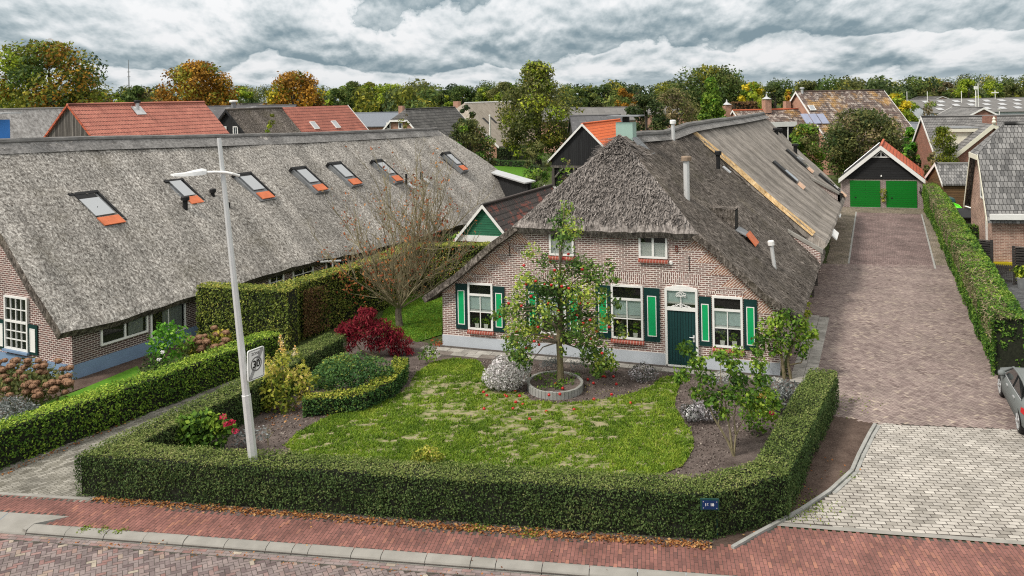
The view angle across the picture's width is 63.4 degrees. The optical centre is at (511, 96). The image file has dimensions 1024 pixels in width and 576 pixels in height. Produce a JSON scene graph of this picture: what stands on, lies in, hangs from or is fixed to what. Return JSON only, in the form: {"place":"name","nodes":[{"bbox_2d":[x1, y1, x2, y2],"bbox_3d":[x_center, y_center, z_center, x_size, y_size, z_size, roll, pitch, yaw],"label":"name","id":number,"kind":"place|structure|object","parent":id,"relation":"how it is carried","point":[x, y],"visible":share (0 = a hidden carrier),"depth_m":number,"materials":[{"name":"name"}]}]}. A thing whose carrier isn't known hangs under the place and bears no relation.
{"place":"outdoors","nodes":[
{"label":"outdoors","id":0,"kind":"place"},
{"bbox_2d":[11,366,140,418],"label":"lawn","id":1,"kind":"structure","parent":0,"point":[131,372],"depth_m":29.73,"materials":[{"name":"green plant"}]},
{"bbox_2d":[0,395,41,421],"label":"silver bush","id":2,"kind":"object","parent":1,"relation":"on","point":[6,404],"visible":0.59,"depth_m":25.57,"materials":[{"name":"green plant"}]},
{"bbox_2d":[0,342,189,414],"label":"garden soil","id":3,"kind":"structure","parent":0,"point":[87,380],"depth_m":30.55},
{"bbox_2d":[0,357,76,412],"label":"brown hydrangea","id":4,"kind":"object","parent":3,"relation":"on","point":[34,386],"visible":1,"depth_m":26.98,"materials":[{"name":"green plant"}]},
{"bbox_2d":[0,379,235,501],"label":"front path","id":5,"kind":"structure","parent":0,"point":[52,474],"depth_m":22.84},
{"bbox_2d":[44,100,229,136],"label":"red tiled barn","id":6,"kind":"structure","parent":0,"point":[137,117],"depth_m":61.93,"materials":[{"name":"tile"}]},
{"bbox_2d":[0,539,541,575],"bbox_3d":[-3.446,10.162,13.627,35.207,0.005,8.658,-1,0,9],"label":"street","id":7,"kind":"structure","parent":0,"point":[23,558],"depth_m":18.12,"materials":[{"name":"brick"}]},
{"bbox_2d":[0,512,68,534],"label":"dropped kerb","id":8,"kind":"structure","parent":7,"relation":"on","point":[16,523],"depth_m":19.97,"materials":[{"name":"grey concrete"}]},
{"bbox_2d":[0,533,551,575],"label":"gutter","id":9,"kind":"object","parent":7,"relation":"on","point":[286,558],"visible":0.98,"depth_m":18.36,"materials":[{"name":"concrete"}]},
{"bbox_2d":[26,533,637,575],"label":"kerb bed","id":10,"kind":"object","parent":7,"relation":"on","point":[326,556],"visible":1,"depth_m":18.27,"materials":[{"name":"grey concrete"}]},
{"bbox_2d":[26,524,728,575],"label":"kerb","id":11,"kind":"structure","parent":7,"relation":"on","point":[391,555],"depth_m":18.30,"materials":[{"name":"grey concrete"}]},
{"bbox_2d":[218,100,368,133],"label":"black boarded barn","id":12,"kind":"structure","parent":0,"point":[233,119],"depth_m":81.37,"materials":[{"name":"tile"}]},
{"bbox_2d":[381,294,442,341],"bbox_3d":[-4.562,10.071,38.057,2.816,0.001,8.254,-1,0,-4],"label":"side lawn","id":13,"kind":"structure","parent":0,"point":[414,306],"depth_m":37.55,"materials":[{"name":"green plant"}]},
{"bbox_2d":[383,106,481,153],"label":"brick house","id":14,"kind":"structure","parent":0,"point":[442,119],"depth_m":112.84,"materials":[{"name":"white paint"}]},
{"bbox_2d":[90,335,800,547],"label":"garden soil","id":15,"kind":"structure","parent":0,"point":[750,448],"depth_m":24.60,"materials":[{"name":"brown soil"}]},
{"bbox_2d":[174,407,239,450],"bbox_3d":[-8.778,9.575,23.490,2.378,1.480,1.008,-1,0,0],"label":"pink hydrangea","id":16,"kind":"object","parent":15,"relation":"on","point":[209,426],"visible":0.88,"depth_m":23.31,"materials":[{"name":"green plant"}]},
{"bbox_2d":[171,138,257,461],"bbox_3d":[-7.359,5.745,20.735,2.063,9.401,0.308,-1,0,-9],"label":"street lamp","id":17,"kind":"object","parent":15,"relation":"on","point":[249,421],"visible":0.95,"depth_m":20.78,"materials":[{"name":"metal"}]},
{"bbox_2d":[247,346,264,381],"bbox_3d":[-6.493,6.720,20.878,0.165,0.766,0.547,-1,0,29],"label":"zone end sign","id":18,"kind":"object","parent":17,"relation":"attached to","point":[255,363],"visible":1,"depth_m":20.82,"materials":[{"name":"metal"}]},
{"bbox_2d":[255,335,319,414],"bbox_3d":[-7.208,8.898,26.659,2.090,2.690,1.003,-1,0,0],"label":"yellow hydrangea","id":19,"kind":"object","parent":15,"relation":"on","point":[282,402],"visible":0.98,"depth_m":26.52,"materials":[{"name":"yellow plant"}]},
{"bbox_2d":[307,350,394,391],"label":"shrub","id":20,"kind":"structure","parent":15,"relation":"on","point":[341,370],"depth_m":27.81,"materials":[{"name":"green plant"}]},
{"bbox_2d":[302,356,409,417],"bbox_3d":[-4.773,9.738,27.834,1.830,0.766,5.015,-1,0,34],"label":"curved hedge","id":21,"kind":"object","parent":15,"relation":"on","point":[363,397],"visible":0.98,"depth_m":26.60,"materials":[{"name":"green plant"}]},
{"bbox_2d":[332,306,413,356],"bbox_3d":[-5.358,9.135,32.175,3.200,2.036,1.300,-1,0,0],"label":"red japanese maple","id":22,"kind":"object","parent":15,"relation":"on","point":[375,328],"visible":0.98,"depth_m":32.05,"materials":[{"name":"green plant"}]},
{"bbox_2d":[73,332,839,541],"bbox_3d":[-0.375,9.426,23.838,19.274,1.198,11.346,-1,0,16],"label":"yew hedge","id":23,"kind":"object","parent":15,"relation":"on","point":[152,461],"visible":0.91,"depth_m":20.01,"materials":[{"name":"green plant"}]},
{"bbox_2d":[481,355,531,391],"bbox_3d":[-0.198,9.403,28.204,1.608,1.285,1.349,-1,0,-35],"label":"white aster","id":24,"kind":"object","parent":15,"relation":"on","point":[500,382],"visible":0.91,"depth_m":27.95,"materials":[{"name":"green plant"}]},
{"bbox_2d":[527,370,582,399],"bbox_3d":[1.473,9.855,28.314,1.910,0.280,2.193,-1,0,0],"label":"round planter","id":25,"kind":"object","parent":15,"relation":"on","point":[570,390],"visible":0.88,"depth_m":27.86,"materials":[{"name":"concrete"}]},
{"bbox_2d":[487,200,628,381],"bbox_3d":[1.574,6.784,28.537,4.854,6.377,2.803,-1,0,0],"label":"apple tree","id":26,"kind":"object","parent":25,"relation":"in","point":[563,336],"visible":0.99,"depth_m":28.23,"materials":[{"name":"green plant"}]},
{"bbox_2d":[628,361,658,382],"bbox_3d":[4.540,9.572,28.774,0.967,0.768,0.886,-1,0,-40],"label":"aster","id":27,"kind":"object","parent":15,"relation":"on","point":[647,371],"visible":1,"depth_m":28.68,"materials":[{"name":"grey plant"}]},
{"bbox_2d":[679,399,721,423],"bbox_3d":[5.739,9.507,25.105,1.392,0.696,0.691,-1,0,0],"label":"spreading aster","id":28,"kind":"object","parent":15,"relation":"on","point":[699,410],"visible":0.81,"depth_m":25.00,"materials":[{"name":"grey plant"}]},
{"bbox_2d":[670,339,785,456],"bbox_3d":[5.917,8.291,22.809,3.181,3.231,0.851,-1,0,0],"label":"tall leafy shrub","id":29,"kind":"object","parent":15,"relation":"on","point":[737,380],"visible":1,"depth_m":22.73,"materials":[{"name":"green plant"}]},
{"bbox_2d":[738,392,780,435],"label":"rose bush","id":30,"kind":"object","parent":15,"relation":"on","point":[769,415],"visible":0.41,"depth_m":24.14,"materials":[{"name":"green plant"}]},
{"bbox_2d":[754,376,799,412],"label":"silver shrub","id":31,"kind":"object","parent":15,"relation":"on","point":[783,393],"visible":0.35,"depth_m":25.62,"materials":[{"name":"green plant"}]},
{"bbox_2d":[750,307,819,379],"bbox_3d":[9.478,8.567,28.833,2.416,2.531,0.979,-1,0,0],"label":"espaliered tree","id":32,"kind":"object","parent":15,"relation":"on","point":[779,318],"visible":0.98,"depth_m":28.71,"materials":[{"name":"green plant"}]},
{"bbox_2d":[282,357,693,475],"bbox_3d":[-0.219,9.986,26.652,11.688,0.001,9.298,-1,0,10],"label":"lawn","id":33,"kind":"structure","parent":0,"point":[428,412],"depth_m":25.55,"materials":[{"name":"green plant"}]},
{"bbox_2d":[410,444,445,462],"bbox_3d":[-2.290,9.722,22.469,1.024,0.537,0.566,-1,0,0],"label":"yellow spirea","id":34,"kind":"object","parent":33,"relation":"on","point":[426,456],"visible":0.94,"depth_m":22.42,"materials":[{"name":"yellow plant"}]},
{"bbox_2d":[0,495,1023,575],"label":"pavement","id":35,"kind":"structure","parent":0,"point":[785,551],"depth_m":18.32,"materials":[{"name":"red brick"}]},
{"bbox_2d":[1,382,860,575],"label":"fallen leaves","id":36,"kind":"object","parent":35,"relation":"on","point":[540,532],"visible":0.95,"depth_m":19.37,"materials":[{"name":"brown plant"}]},
{"bbox_2d":[76,391,882,540],"bbox_3d":[1.720,9.950,20.605,23.112,0.076,6.969,-1,0,-21],"label":"moss","id":37,"kind":"object","parent":35,"relation":"on","point":[822,509],"visible":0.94,"depth_m":19.49,"materials":[{"name":"green plant"}]},
{"bbox_2d":[0,90,1023,545],"bbox_3d":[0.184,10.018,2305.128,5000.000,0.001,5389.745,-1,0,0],"label":"ground","id":38,"kind":"structure","parent":0,"point":[428,340],"depth_m":34.28,"materials":[{"name":"green soil"}]},
{"bbox_2d":[0,107,63,137],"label":"grey thatched farmhouse","id":39,"kind":"object","parent":38,"relation":"on","point":[31,122],"visible":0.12,"depth_m":86.27,"materials":[{"name":"purple brick"}]},
{"bbox_2d":[0,38,121,107],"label":"oak tree","id":40,"kind":"object","parent":38,"relation":"on","point":[18,67],"visible":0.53,"depth_m":109.33,"materials":[{"name":"green plant"}]},
{"bbox_2d":[115,85,151,101],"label":"tree","id":41,"kind":"object","parent":38,"relation":"on","point":[137,92],"visible":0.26,"depth_m":154.19,"materials":[{"name":"green plant"}]},
{"bbox_2d":[0,330,282,470],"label":"privet hedge","id":42,"kind":"object","parent":38,"relation":"on","point":[40,430],"visible":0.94,"depth_m":25.92,"materials":[{"name":"green plant"}]},
{"bbox_2d":[145,320,195,370],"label":"green shrub","id":43,"kind":"object","parent":38,"relation":"on","point":[167,336],"visible":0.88,"depth_m":29.91,"materials":[{"name":"green plant"}]},
{"bbox_2d":[150,59,240,105],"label":"oak tree","id":44,"kind":"object","parent":38,"relation":"on","point":[191,74],"visible":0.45,"depth_m":122.59,"materials":[{"name":"orange plant"}]},
{"bbox_2d":[176,325,233,359],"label":"brown hydrangea","id":45,"kind":"object","parent":38,"relation":"on","point":[203,340],"visible":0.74,"depth_m":30.80,"materials":[{"name":"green plant"}]},
{"bbox_2d":[195,281,300,350],"bbox_3d":[-10.855,8.973,34.127,4.328,2.534,1.137,-1,0,15],"label":"beech hedge","id":46,"kind":"object","parent":38,"relation":"on","point":[267,307],"visible":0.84,"depth_m":33.73,"materials":[{"name":"green plant"}]},
{"bbox_2d":[0,112,505,379],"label":"long thatched farmhouse","id":47,"kind":"object","parent":38,"relation":"on","point":[113,250],"visible":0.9,"depth_m":37.21,"materials":[{"name":"plant"}]},
{"bbox_2d":[3,294,28,352],"bbox_3d":[-18.792,8.606,31.462,1.297,2.039,0.714,-1,0,0],"label":"window","id":48,"kind":"structure","parent":47,"relation":"in","point":[16,308],"depth_m":31.47,"materials":[{"name":"white paint"}]},
{"bbox_2d":[100,316,148,345],"bbox_3d":[-14.942,8.866,32.012,1.012,0.980,1.909,-1,0,0],"label":"window","id":49,"kind":"structure","parent":47,"relation":"in","point":[139,326],"depth_m":31.99,"materials":[{"name":"glass"}]},
{"bbox_2d":[150,303,185,338],"bbox_3d":[-14.020,8.908,33.838,0.854,1.600,1.597,-1,0,0],"label":"window","id":50,"kind":"structure","parent":47,"relation":"in","point":[177,313],"depth_m":33.96,"materials":[{"name":"glass"}]},
{"bbox_2d":[262,70,329,106],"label":"oak tree","id":51,"kind":"object","parent":38,"relation":"on","point":[289,83],"visible":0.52,"depth_m":129.84,"materials":[{"name":"orange plant"}]},
{"bbox_2d":[301,282,340,336],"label":"beech plant","id":52,"kind":"object","parent":38,"relation":"on","point":[313,318],"visible":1,"depth_m":34.88,"materials":[{"name":"brown plant"}]},
{"bbox_2d":[323,88,355,111],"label":"tree","id":53,"kind":"object","parent":38,"relation":"on","point":[344,95],"visible":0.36,"depth_m":203.79,"materials":[{"name":"green plant"}]},
{"bbox_2d":[354,112,397,129],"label":"farm shed","id":54,"kind":"structure","parent":38,"relation":"on","point":[374,120],"depth_m":137.92,"materials":[{"name":"metal"}]},
{"bbox_2d":[275,241,489,341],"bbox_3d":[-6.058,8.871,40.066,13.208,2.556,4.694,-1,0,-44],"label":"hornbeam hedge","id":55,"kind":"object","parent":38,"relation":"on","point":[346,308],"visible":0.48,"depth_m":37.41,"materials":[{"name":"green plant"}]},
{"bbox_2d":[306,132,493,325],"bbox_3d":[-4.822,5.860,36.815,8.538,8.570,6.875,-1,0,-32],"label":"bare maple tree","id":56,"kind":"object","parent":38,"relation":"on","point":[410,269],"visible":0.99,"depth_m":36.28,"materials":[{"name":"brown plant"}]},
{"bbox_2d":[444,85,477,106],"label":"tree","id":57,"kind":"object","parent":38,"relation":"on","point":[468,93],"visible":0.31,"depth_m":222.45,"materials":[{"name":"green plant"}]},
{"bbox_2d":[449,118,496,165],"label":"willow tree","id":58,"kind":"object","parent":38,"relation":"on","point":[464,129],"visible":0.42,"depth_m":83.31,"materials":[{"name":"green plant"}]},
{"bbox_2d":[453,101,534,157],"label":"pale thatched farmhouse","id":59,"kind":"object","parent":38,"relation":"on","point":[483,111],"visible":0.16,"depth_m":142.15,"materials":[{"name":"brick"}]},
{"bbox_2d":[454,184,553,243],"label":"green gabled shed","id":60,"kind":"structure","parent":38,"relation":"on","point":[496,218],"depth_m":46.10,"materials":[{"name":"white paint"}]},
{"bbox_2d":[0,73,1023,114],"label":"distant wood","id":61,"kind":"object","parent":38,"relation":"on","point":[406,95],"visible":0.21,"depth_m":246.88,"materials":[{"name":"green plant"}]},
{"bbox_2d":[491,170,535,196],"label":"lean to shelter","id":62,"kind":"object","parent":38,"relation":"on","point":[511,184],"visible":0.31,"depth_m":60.38,"materials":[{"name":"wood"}]},
{"bbox_2d":[522,140,552,187],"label":"tree","id":63,"kind":"object","parent":38,"relation":"on","point":[533,152],"visible":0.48,"depth_m":69.76,"materials":[{"name":"green plant"}]},
{"bbox_2d":[495,59,584,166],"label":"alder tree","id":64,"kind":"object","parent":38,"relation":"on","point":[536,81],"visible":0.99,"depth_m":115.81,"materials":[{"name":"green plant"}]},
{"bbox_2d":[541,107,634,152],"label":"farm shed","id":65,"kind":"structure","parent":38,"relation":"on","point":[601,110],"depth_m":148.14,"materials":[{"name":"brick"}]},
{"bbox_2d":[567,114,621,135],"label":"dark roofed shed","id":66,"kind":"structure","parent":38,"relation":"on","point":[575,122],"depth_m":106.87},
{"bbox_2d":[422,112,846,375],"bbox_3d":[11.199,5.247,48.781,14.895,9.097,40.059,-1,0,24],"label":"thatched farmhouse","id":67,"kind":"object","parent":38,"relation":"on","point":[700,233],"visible":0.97,"depth_m":32.37,"materials":[{"name":"grey plant"}]},
{"bbox_2d":[467,282,493,335],"bbox_3d":[-1.263,8.422,32.893,1.098,2.014,0.493,-1,0,0],"label":"window","id":68,"kind":"structure","parent":67,"relation":"in","point":[480,295],"depth_m":32.93,"materials":[{"name":"white paint"}]},
{"bbox_2d":[548,234,574,260],"bbox_3d":[1.884,5.708,31.764,1.023,1.104,0.466,-1,0,0],"label":"window","id":69,"kind":"structure","parent":67,"relation":"in","point":[554,254],"depth_m":31.82,"materials":[{"name":"white paint"}]},
{"bbox_2d":[611,284,644,344],"bbox_3d":[4.287,8.130,30.932,1.230,2.174,0.539,-1,0,0],"label":"window","id":70,"kind":"structure","parent":67,"relation":"in","point":[631,312],"depth_m":30.94,"materials":[{"name":"white paint"}]},
{"bbox_2d":[638,238,668,263],"bbox_3d":[5.193,5.598,30.596,1.098,1.084,0.493,-1,0,0],"label":"window","id":71,"kind":"structure","parent":67,"relation":"in","point":[651,250],"depth_m":30.60,"materials":[{"name":"grey glass"}]},
{"bbox_2d":[667,310,695,365],"bbox_3d":[6.191,8.823,30.268,1.014,1.980,0.126,-1,0,19],"label":"door","id":72,"kind":"structure","parent":67,"relation":"in","point":[681,324],"depth_m":30.31,"materials":[{"name":"green paint"}]},
{"bbox_2d":[712,295,743,352],"bbox_3d":[7.720,8.177,29.720,1.098,1.994,0.493,-1,0,0],"label":"window","id":73,"kind":"structure","parent":67,"relation":"in","point":[727,311],"depth_m":29.76,"materials":[{"name":"white paint"}]},
{"bbox_2d":[624,92,669,130],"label":"evergreen tree","id":74,"kind":"object","parent":38,"relation":"on","point":[658,122],"visible":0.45,"depth_m":99.79,"materials":[{"name":"green plant"}]},
{"bbox_2d":[645,87,700,128],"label":"tree","id":75,"kind":"object","parent":38,"relation":"on","point":[680,103],"visible":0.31,"depth_m":107.07,"materials":[{"name":"green plant"}]},
{"bbox_2d":[697,76,725,120],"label":"conifer tree","id":76,"kind":"object","parent":38,"relation":"on","point":[711,101],"visible":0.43,"depth_m":91.36,"materials":[{"name":"green plant"}]},
{"bbox_2d":[666,63,757,121],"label":"oak tree","id":77,"kind":"object","parent":38,"relation":"on","point":[730,82],"visible":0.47,"depth_m":161.32,"materials":[{"name":"green plant"}]},
{"bbox_2d":[737,81,762,108],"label":"tree","id":78,"kind":"object","parent":38,"relation":"on","point":[754,86],"visible":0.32,"depth_m":151.89,"materials":[{"name":"yellow plant"}]},
{"bbox_2d":[722,94,819,164],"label":"tiled wing","id":79,"kind":"structure","parent":38,"relation":"on","point":[786,120],"depth_m":102.00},
{"bbox_2d":[763,82,785,108],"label":"tree","id":80,"kind":"object","parent":38,"relation":"on","point":[776,96],"visible":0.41,"depth_m":223.95,"materials":[{"name":"green plant"}]},
{"bbox_2d":[789,122,826,170],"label":"tree","id":81,"kind":"object","parent":38,"relation":"on","point":[810,138],"visible":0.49,"depth_m":83.34,"materials":[{"name":"green plant"}]},
{"bbox_2d":[783,87,913,174],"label":"lichen roofed house","id":82,"kind":"structure","parent":38,"relation":"on","point":[820,108],"depth_m":103.61,"materials":[{"name":"brick"}]},
{"bbox_2d":[816,107,911,183],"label":"yew tree","id":83,"kind":"object","parent":38,"relation":"on","point":[840,147],"visible":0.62,"depth_m":88.21,"materials":[{"name":"green plant"}]},
{"bbox_2d":[838,139,925,208],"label":"double garage","id":84,"kind":"structure","parent":38,"relation":"on","point":[869,175],"depth_m":70.16,"materials":[{"name":"black wood"}]},
{"bbox_2d":[850,180,880,207],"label":"garage door","id":85,"kind":"structure","parent":84,"relation":"in","point":[863,193],"depth_m":70.46,"materials":[{"name":"green wood"}]},
{"bbox_2d":[886,181,917,208],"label":"garage door","id":86,"kind":"structure","parent":84,"relation":"in","point":[900,194],"depth_m":69.64,"materials":[{"name":"green wood"}]},
{"bbox_2d":[777,523,1023,544],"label":"edging strip","id":87,"kind":"object","parent":38,"relation":"on","point":[905,533],"visible":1,"depth_m":18.64,"materials":[{"name":"grey concrete"}]},
{"bbox_2d":[783,422,1023,540],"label":"driveway apron","id":88,"kind":"object","parent":38,"relation":"on","point":[956,481],"visible":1,"depth_m":20.81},
{"bbox_2d":[888,92,919,121],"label":"maple tree","id":89,"kind":"object","parent":38,"relation":"on","point":[905,107],"visible":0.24,"depth_m":114.32,"materials":[{"name":"yellow plant"}]},
{"bbox_2d":[929,125,959,165],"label":"yew tree","id":90,"kind":"object","parent":38,"relation":"on","point":[942,132],"visible":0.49,"depth_m":72.59,"materials":[{"name":"green plant"}]},
{"bbox_2d":[925,162,970,207],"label":"garden shed","id":91,"kind":"structure","parent":38,"relation":"on","point":[949,178],"depth_m":66.94,"materials":[{"name":"grey tile"}]},
{"bbox_2d":[906,97,1023,119],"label":"long warehouse","id":92,"kind":"structure","parent":38,"relation":"on","point":[1010,105],"depth_m":244.21,"materials":[{"name":"grey metal"}]},
{"bbox_2d":[952,78,980,97],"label":"tree","id":93,"kind":"object","parent":38,"relation":"on","point":[964,84],"visible":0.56,"depth_m":309.52,"materials":[{"name":"green plant"}]},
{"bbox_2d":[921,181,1023,375],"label":"ivy hedge","id":94,"kind":"object","parent":38,"relation":"on","point":[1004,347],"visible":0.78,"depth_m":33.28,"materials":[{"name":"green plant"}]},
{"bbox_2d":[964,122,1023,267],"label":"slate roofed house","id":95,"kind":"structure","parent":38,"relation":"on","point":[994,194],"depth_m":46.79,"materials":[{"name":"grey tile"}]},
{"bbox_2d":[548,119,620,186],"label":"orange roofed barn","id":96,"kind":"structure","parent":0,"point":[580,143],"depth_m":75.39,"materials":[{"name":"white paint"}]},
{"bbox_2d":[414,345,782,381],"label":"house path","id":97,"kind":"structure","parent":0,"point":[448,351],"depth_m":31.78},
{"bbox_2d":[708,414,872,550],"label":"verge soil","id":98,"kind":"structure","parent":0,"point":[840,445],"depth_m":22.43,"materials":[{"name":"brown soil"}]},
{"bbox_2d":[731,423,880,548],"bbox_3d":[8.090,9.833,21.208,0.799,0.080,8.903,-1,0,42],"label":"driveway edging","id":99,"kind":"object","parent":98,"relation":"on","point":[838,485],"visible":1,"depth_m":20.82,"materials":[{"name":"concrete"}]},
{"bbox_2d":[790,315,828,382],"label":"side path","id":100,"kind":"structure","parent":0,"point":[799,371],"depth_m":31.66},
{"bbox_2d":[826,207,946,268],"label":"driveway side","id":101,"kind":"structure","parent":0,"point":[839,249],"depth_m":57.23,"materials":[{"name":"brick"}]},
{"bbox_2d":[848,212,933,268],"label":"driveway rear","id":102,"kind":"structure","parent":0,"point":[882,239],"depth_m":54.61,"materials":[{"name":"brick"}]},
{"bbox_2d":[785,263,1016,429],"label":"driveway","id":103,"kind":"structure","parent":0,"point":[903,345],"depth_m":31.75,"materials":[{"name":"brick"}]},
{"bbox_2d":[997,366,1023,433],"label":"parked car","id":104,"kind":"object","parent":103,"relation":"on","point":[1010,383],"visible":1,"depth_m":24.88,"materials":[{"name":"silver metal"}]},
{"bbox_2d":[907,114,1023,181],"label":"grey tiled house","id":105,"kind":"structure","parent":0,"point":[972,131],"depth_m":80.03,"materials":[{"name":"grey tile"}]},
{"bbox_2d":[935,106,998,115],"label":"hip roofed house","id":106,"kind":"structure","parent":0,"point":[960,110],"depth_m":116.90,"materials":[{"name":"grey brick"}]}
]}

